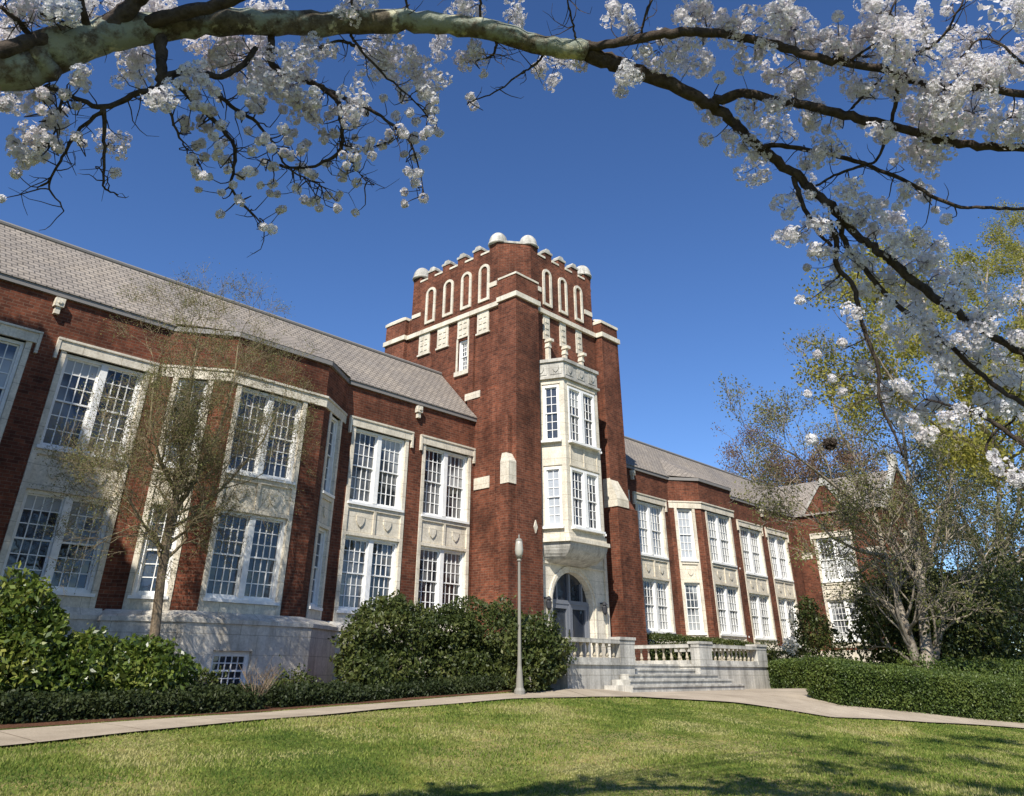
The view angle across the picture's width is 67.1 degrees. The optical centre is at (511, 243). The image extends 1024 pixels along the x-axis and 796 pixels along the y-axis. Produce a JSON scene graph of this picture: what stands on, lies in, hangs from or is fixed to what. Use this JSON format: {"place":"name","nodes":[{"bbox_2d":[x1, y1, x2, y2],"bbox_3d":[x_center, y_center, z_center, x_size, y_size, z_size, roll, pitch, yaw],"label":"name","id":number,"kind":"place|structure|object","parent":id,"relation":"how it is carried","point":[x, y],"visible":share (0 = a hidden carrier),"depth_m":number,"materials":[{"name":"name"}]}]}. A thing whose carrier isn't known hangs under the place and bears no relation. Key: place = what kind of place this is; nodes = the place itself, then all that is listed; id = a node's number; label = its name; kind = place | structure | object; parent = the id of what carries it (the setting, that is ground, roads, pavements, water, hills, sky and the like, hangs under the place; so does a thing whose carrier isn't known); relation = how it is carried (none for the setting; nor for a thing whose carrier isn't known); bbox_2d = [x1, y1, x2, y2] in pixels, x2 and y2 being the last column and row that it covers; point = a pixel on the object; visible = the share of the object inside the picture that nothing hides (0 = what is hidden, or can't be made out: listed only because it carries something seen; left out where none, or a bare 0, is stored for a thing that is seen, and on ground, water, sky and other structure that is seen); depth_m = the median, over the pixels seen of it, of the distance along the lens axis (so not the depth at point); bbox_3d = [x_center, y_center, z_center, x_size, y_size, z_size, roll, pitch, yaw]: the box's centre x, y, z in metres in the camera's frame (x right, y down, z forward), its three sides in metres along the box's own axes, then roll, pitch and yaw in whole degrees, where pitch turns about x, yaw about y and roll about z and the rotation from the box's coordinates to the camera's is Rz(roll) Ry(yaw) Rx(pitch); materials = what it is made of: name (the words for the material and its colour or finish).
{"place":"outdoors","nodes":[
{"label":"outdoors","id":0,"kind":"place"},
{"bbox_2d":[0,689,587,745],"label":"path","id":1,"kind":"structure","parent":0,"point":[24,735],"depth_m":12.19,"materials":[{"name":"concrete"}]},
{"bbox_2d":[514,535,524,694],"bbox_3d":[0.177,8.946,18.650,0.260,3.630,0.260,-24,-37,36],"label":"lamp post","id":2,"kind":"object","parent":1,"relation":"on","point":[519,689],"visible":0.95,"depth_m":18.50,"materials":[{"name":"grey metal"}]},
{"bbox_2d":[0,689,1023,795],"bbox_3d":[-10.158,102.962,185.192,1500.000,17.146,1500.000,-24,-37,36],"label":"lawn","id":3,"kind":"structure","parent":0,"point":[497,789],"depth_m":10.42,"materials":[{"name":"green plant"}]},
{"bbox_2d":[0,688,553,728],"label":"mulch bed","id":4,"kind":"object","parent":3,"relation":"on","point":[17,725],"visible":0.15,"depth_m":13.72,"materials":[{"name":"brown soil"}]},
{"bbox_2d":[0,560,71,692],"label":"camellia shrub","id":5,"kind":"object","parent":4,"relation":"on","point":[34,628],"visible":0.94,"depth_m":12.90,"materials":[{"name":"green plant"}]},
{"bbox_2d":[19,623,134,695],"bbox_3d":[-7.532,7.415,13.410,1.610,1.479,2.040,-24,-37,36],"label":"camellia shrub","id":6,"kind":"object","parent":4,"relation":"on","point":[80,659],"visible":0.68,"depth_m":13.12,"materials":[{"name":"green plant"}]},
{"bbox_2d":[0,677,267,723],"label":"hedge","id":7,"kind":"object","parent":4,"relation":"on","point":[26,706],"visible":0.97,"depth_m":12.89,"materials":[{"name":"green plant"}]},
{"bbox_2d":[82,633,202,700],"bbox_3d":[-6.686,7.848,14.064,1.695,1.336,2.184,-24,-37,36],"label":"camellia shrub","id":8,"kind":"object","parent":4,"relation":"on","point":[148,662],"visible":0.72,"depth_m":13.82,"materials":[{"name":"green plant"}]},
{"bbox_2d":[23,262,323,638],"bbox_3d":[-7.019,4.761,17.338,4.349,9.407,7.026,-13,-32,22],"label":"bare tree","id":9,"kind":"object","parent":4,"relation":"on","point":[187,425],"visible":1,"depth_m":16.75,"materials":[{"name":"brown plant"}]},
{"bbox_2d":[193,665,228,686],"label":"shrub","id":10,"kind":"object","parent":4,"relation":"on","point":[210,679],"visible":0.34,"depth_m":15.13,"materials":[{"name":"green plant"}]},
{"bbox_2d":[239,655,287,707],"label":"bare shrub","id":11,"kind":"object","parent":4,"relation":"on","point":[264,685],"visible":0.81,"depth_m":14.78,"materials":[{"name":"brown plant"}]},
{"bbox_2d":[268,654,323,685],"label":"shrub","id":12,"kind":"object","parent":4,"relation":"on","point":[296,677],"visible":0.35,"depth_m":16.63,"materials":[{"name":"green plant"}]},
{"bbox_2d":[335,645,430,688],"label":"evergreen bush","id":13,"kind":"object","parent":4,"relation":"on","point":[381,670],"visible":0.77,"depth_m":17.53,"materials":[{"name":"green plant"}]},
{"bbox_2d":[327,588,445,682],"bbox_3d":[-3.135,9.587,18.613,2.261,2.415,2.718,-24,-37,36],"label":"evergreen bush","id":14,"kind":"object","parent":4,"relation":"on","point":[390,612],"visible":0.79,"depth_m":18.33,"materials":[{"name":"green plant"}]},
{"bbox_2d":[265,672,510,707],"bbox_3d":[-2.636,10.030,17.424,1.437,0.742,6.762,-24,-37,36],"label":"hedge","id":15,"kind":"object","parent":4,"relation":"on","point":[289,694],"visible":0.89,"depth_m":16.59,"materials":[{"name":"green plant"}]},
{"bbox_2d":[408,599,485,677],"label":"evergreen bush","id":16,"kind":"object","parent":4,"relation":"on","point":[444,640],"visible":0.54,"depth_m":19.86,"materials":[{"name":"green plant"}]},
{"bbox_2d":[392,644,511,683],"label":"evergreen bush","id":17,"kind":"object","parent":4,"relation":"on","point":[477,663],"visible":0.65,"depth_m":19.11,"materials":[{"name":"green plant"}]},
{"bbox_2d":[449,593,532,673],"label":"evergreen bush","id":18,"kind":"object","parent":4,"relation":"on","point":[497,616],"visible":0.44,"depth_m":20.67,"materials":[{"name":"green plant"}]},
{"bbox_2d":[495,610,577,692],"bbox_3d":[0.650,10.043,19.013,1.167,1.907,2.665,-24,-37,36],"label":"evergreen bush","id":19,"kind":"object","parent":4,"relation":"on","point":[543,668],"visible":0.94,"depth_m":18.66,"materials":[{"name":"green plant"}]},
{"bbox_2d":[0,220,927,687],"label":"college building","id":20,"kind":"structure","parent":3,"relation":"on","point":[470,422],"depth_m":25.34,"materials":[{"name":"brick"}]},
{"bbox_2d":[0,337,24,416],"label":"window","id":21,"kind":"structure","parent":20,"relation":"in","point":[10,350],"depth_m":17.96,"materials":[{"name":"glass"}]},
{"bbox_2d":[0,489,111,596],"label":"window","id":22,"kind":"structure","parent":20,"relation":"in","point":[24,547],"depth_m":17.48,"materials":[{"name":"white paint"}]},
{"bbox_2d":[36,354,143,462],"bbox_3d":[-10.274,4.068,18.963,0.285,2.335,2.080,-24,-37,36],"label":"window","id":23,"kind":"structure","parent":20,"relation":"in","point":[76,370],"depth_m":18.96,"materials":[{"name":"white glass"}]},
{"bbox_2d":[127,505,183,599],"bbox_3d":[-8.499,7.403,18.553,0.880,2.115,0.285,8,-30,-13],"label":"window","id":24,"kind":"structure","parent":20,"relation":"in","point":[143,587],"depth_m":18.41,"materials":[{"name":"white paint"}]},
{"bbox_2d":[157,379,208,467],"bbox_3d":[-8.499,4.689,20.073,0.880,2.335,0.285,8,-30,-13],"label":"window","id":25,"kind":"structure","parent":20,"relation":"in","point":[201,382],"depth_m":20.37,"materials":[{"name":"grey glass"}]},
{"bbox_2d":[209,651,249,685],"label":"window","id":26,"kind":"structure","parent":20,"relation":"in","point":[231,660],"depth_m":18.19,"materials":[{"name":"white paint"}]},
{"bbox_2d":[202,510,285,605],"bbox_3d":[-6.740,7.992,19.606,0.285,2.115,2.100,-24,-37,36],"label":"window","id":27,"kind":"structure","parent":20,"relation":"in","point":[256,584],"depth_m":19.67,"materials":[{"name":"white paint"}]},
{"bbox_2d":[225,388,301,484],"bbox_3d":[-6.740,5.278,21.125,0.285,2.335,2.100,-24,-37,36],"label":"window","id":28,"kind":"structure","parent":20,"relation":"in","point":[277,471],"depth_m":21.21,"materials":[{"name":"white glass"}]},
{"bbox_2d":[309,528,325,610],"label":"window","id":29,"kind":"structure","parent":20,"relation":"in","point":[321,536],"depth_m":21.72,"materials":[{"name":"white paint"}]},
{"bbox_2d":[322,416,337,498],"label":"window","id":30,"kind":"structure","parent":20,"relation":"in","point":[334,423],"depth_m":23.24,"materials":[{"name":"white paint"}]},
{"bbox_2d":[336,535,396,614],"bbox_3d":[-4.316,9.985,23.167,0.285,2.115,2.200,-24,-37,36],"label":"window","id":31,"kind":"structure","parent":20,"relation":"in","point":[369,565],"depth_m":23.26,"materials":[{"name":"white paint"}]},
{"bbox_2d":[347,428,403,512],"bbox_3d":[-4.316,7.271,24.686,0.285,2.335,2.200,-24,-37,36],"label":"window","id":32,"kind":"structure","parent":20,"relation":"in","point":[376,478],"depth_m":24.77,"materials":[{"name":"white paint"}]},
{"bbox_2d":[418,546,463,613],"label":"window","id":33,"kind":"structure","parent":20,"relation":"in","point":[441,571],"depth_m":25.25,"materials":[{"name":"white paint"}]},
{"bbox_2d":[421,446,468,523],"bbox_3d":[-2.319,8.345,26.604,0.285,2.335,2.180,-24,-37,36],"label":"window","id":34,"kind":"structure","parent":20,"relation":"in","point":[444,497],"depth_m":26.71,"materials":[{"name":"white paint"}]},
{"bbox_2d":[459,339,467,370],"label":"window","id":35,"kind":"structure","parent":20,"relation":"in","point":[463,344],"depth_m":30.77,"materials":[{"name":"white paint"}]},
{"bbox_2d":[541,385,561,443],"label":"window","id":36,"kind":"structure","parent":20,"relation":"in","point":[551,415],"depth_m":28.30,"materials":[{"name":"white paint"}]},
{"bbox_2d":[542,466,564,529],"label":"window","id":37,"kind":"structure","parent":20,"relation":"in","point":[552,475],"depth_m":26.84,"materials":[{"name":"white paint"}]},
{"bbox_2d":[553,573,590,656],"bbox_3d":[1.968,12.790,26.357,0.180,2.827,2.165,-24,-37,36],"label":"door","id":38,"kind":"structure","parent":20,"relation":"in","point":[569,599],"depth_m":26.62,"materials":[{"name":"grey metal"}]},
{"bbox_2d":[567,386,600,451],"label":"window","id":39,"kind":"structure","parent":20,"relation":"in","point":[581,407],"depth_m":28.85,"materials":[{"name":"white paint"}]},
{"bbox_2d":[570,467,605,534],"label":"window","id":40,"kind":"structure","parent":20,"relation":"in","point":[585,498],"depth_m":27.39,"materials":[{"name":"white paint"}]},
{"bbox_2d":[637,501,668,559],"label":"window","id":41,"kind":"structure","parent":20,"relation":"in","point":[649,515],"depth_m":34.99,"materials":[{"name":"white paint"}]},
{"bbox_2d":[643,578,675,633],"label":"window","id":42,"kind":"structure","parent":20,"relation":"in","point":[656,593],"depth_m":33.46,"materials":[{"name":"white paint"}]},
{"bbox_2d":[677,509,698,561],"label":"window","id":43,"kind":"structure","parent":20,"relation":"in","point":[685,525],"depth_m":36.12,"materials":[{"name":"white paint"}]},
{"bbox_2d":[684,583,706,634],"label":"window","id":44,"kind":"structure","parent":20,"relation":"in","point":[692,590],"depth_m":34.61,"materials":[{"name":"white paint"}]},
{"bbox_2d":[707,512,736,566],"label":"window","id":45,"kind":"structure","parent":20,"relation":"in","point":[720,541],"depth_m":37.39,"materials":[{"name":"white paint"}]},
{"bbox_2d":[715,584,746,636],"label":"window","id":46,"kind":"structure","parent":20,"relation":"in","point":[727,596],"depth_m":35.85,"materials":[{"name":"white paint"}]},
{"bbox_2d":[740,527,767,577],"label":"window","id":47,"kind":"structure","parent":20,"relation":"in","point":[751,544],"depth_m":41.27,"materials":[{"name":"white paint"}]},
{"bbox_2d":[749,593,776,640],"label":"window","id":48,"kind":"structure","parent":20,"relation":"in","point":[760,610],"depth_m":39.73,"materials":[{"name":"white paint"}]},
{"bbox_2d":[768,534,793,581],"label":"window","id":49,"kind":"structure","parent":20,"relation":"in","point":[777,547],"depth_m":43.36,"materials":[{"name":"white paint"}]},
{"bbox_2d":[778,597,798,639],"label":"window","id":50,"kind":"structure","parent":20,"relation":"in","point":[785,605],"depth_m":41.73,"materials":[{"name":"white paint"}]},
{"bbox_2d":[816,536,856,582],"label":"window","id":51,"kind":"structure","parent":20,"relation":"in","point":[825,565],"depth_m":43.77,"materials":[{"name":"white paint"}]},
{"bbox_2d":[827,599,866,642],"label":"window","id":52,"kind":"structure","parent":20,"relation":"in","point":[838,611],"depth_m":42.51,"materials":[{"name":"white paint"}]},
{"bbox_2d":[0,0,1023,496],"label":"cherry tree","id":53,"kind":"object","parent":3,"relation":"on","point":[54,50],"visible":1,"depth_m":6.11,"materials":[{"name":"white plant"}]},
{"bbox_2d":[493,637,770,692],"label":"entrance terrace","id":54,"kind":"structure","parent":3,"relation":"on","point":[618,667],"depth_m":22.37,"materials":[{"name":"stone"}]},
{"bbox_2d":[647,631,776,661],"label":"clipped hedge","id":55,"kind":"object","parent":3,"relation":"on","point":[660,638],"visible":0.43,"depth_m":30.48,"materials":[{"name":"green plant"}]},
{"bbox_2d":[711,416,859,486],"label":"bare tree","id":56,"kind":"object","parent":3,"relation":"on","point":[813,459],"visible":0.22,"depth_m":58.51,"materials":[{"name":"brown plant"}]},
{"bbox_2d":[770,636,801,660],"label":"flowering shrub","id":57,"kind":"object","parent":3,"relation":"on","point":[788,648],"visible":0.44,"depth_m":31.49,"materials":[{"name":"white plant"}]},
{"bbox_2d":[788,611,797,656],"bbox_3d":[11.713,16.712,31.837,0.260,2.880,0.260,-24,-37,36],"label":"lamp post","id":58,"kind":"object","parent":3,"relation":"on","point":[791,619],"visible":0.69,"depth_m":32.25,"materials":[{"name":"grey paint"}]},
{"bbox_2d":[780,595,852,658],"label":"conical holly","id":59,"kind":"object","parent":3,"relation":"on","point":[819,637],"visible":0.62,"depth_m":33.17,"materials":[{"name":"green plant"}]},
{"bbox_2d":[767,655,870,688],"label":"clipped hedge","id":60,"kind":"object","parent":3,"relation":"on","point":[784,673],"visible":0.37,"depth_m":25.69,"materials":[{"name":"green plant"}]},
{"bbox_2d":[752,428,912,485],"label":"bare tree","id":61,"kind":"object","parent":3,"relation":"on","point":[839,456],"visible":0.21,"depth_m":57.21,"materials":[{"name":"brown plant"}]},
{"bbox_2d":[710,311,1023,668],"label":"multi stemmed tree","id":62,"kind":"object","parent":3,"relation":"on","point":[918,553],"visible":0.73,"depth_m":29.23,"materials":[{"name":"grey plant"}]},
{"bbox_2d":[822,437,838,450],"bbox_3d":[12.568,7.952,30.478,0.622,0.573,0.650,-24,-37,36],"label":"nest","id":63,"kind":"object","parent":62,"relation":"in","point":[830,444],"visible":1,"depth_m":30.37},
{"bbox_2d":[841,573,933,664],"bbox_3d":[14.585,14.865,29.807,2.891,4.215,6.068,-24,-37,36],"label":"evergreen shrub","id":64,"kind":"object","parent":3,"relation":"on","point":[875,652],"visible":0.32,"depth_m":29.01,"materials":[{"name":"green plant"}]},
{"bbox_2d":[783,197,1023,499],"bbox_3d":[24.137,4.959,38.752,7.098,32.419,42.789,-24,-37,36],"label":"yellow green tree","id":65,"kind":"object","parent":3,"relation":"on","point":[969,450],"visible":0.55,"depth_m":26.05,"materials":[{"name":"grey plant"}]},
{"bbox_2d":[801,652,1023,722],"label":"clipped hedge","id":66,"kind":"object","parent":3,"relation":"on","point":[977,695],"visible":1,"depth_m":20.57,"materials":[{"name":"green plant"}]},
{"bbox_2d":[846,564,984,655],"bbox_3d":[19.754,18.121,36.610,3.661,5.328,15.858,-24,-37,36],"label":"evergreen shrub","id":67,"kind":"object","parent":3,"relation":"on","point":[883,581],"visible":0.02,"depth_m":33.76,"materials":[{"name":"green plant"}]},
{"bbox_2d":[851,556,980,665],"bbox_3d":[16.053,14.581,30.179,3.106,5.223,8.839,-24,-37,36],"label":"evergreen shrub","id":68,"kind":"object","parent":3,"relation":"on","point":[903,645],"visible":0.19,"depth_m":28.85,"materials":[{"name":"green plant"}]},
{"bbox_2d":[890,646,1023,679],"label":"clipped hedge","id":69,"kind":"object","parent":3,"relation":"on","point":[1012,667],"visible":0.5,"depth_m":25.86,"materials":[{"name":"green plant"}]},
{"bbox_2d":[899,418,1023,652],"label":"background tree","id":70,"kind":"object","parent":3,"relation":"on","point":[1019,501],"visible":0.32,"depth_m":45.54,"materials":[{"name":"green plant"}]},
{"bbox_2d":[911,561,1023,663],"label":"evergreen shrub","id":71,"kind":"object","parent":3,"relation":"on","point":[974,652],"visible":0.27,"depth_m":29.13,"materials":[{"name":"green plant"}]},
{"bbox_2d":[935,556,1023,655],"bbox_3d":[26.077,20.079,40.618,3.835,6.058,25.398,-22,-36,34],"label":"evergreen shrub","id":72,"kind":"object","parent":3,"relation":"on","point":[982,580],"visible":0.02,"depth_m":38.38,"materials":[{"name":"green plant"}]},
{"bbox_2d":[942,547,1023,666],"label":"evergreen shrub","id":73,"kind":"object","parent":3,"relation":"on","point":[1013,600],"visible":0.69,"depth_m":29.38,"materials":[{"name":"green plant"}]},
{"bbox_2d":[0,0,1023,650],"label":"sky","id":74,"kind":"structure","parent":0,"point":[680,256],"materials":[{"name":"blue"}]},
{"bbox_2d":[566,688,1023,727],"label":"plaza path","id":75,"kind":"structure","parent":0,"point":[796,699],"depth_m":19.47,"materials":[{"name":"concrete"}]}
]}

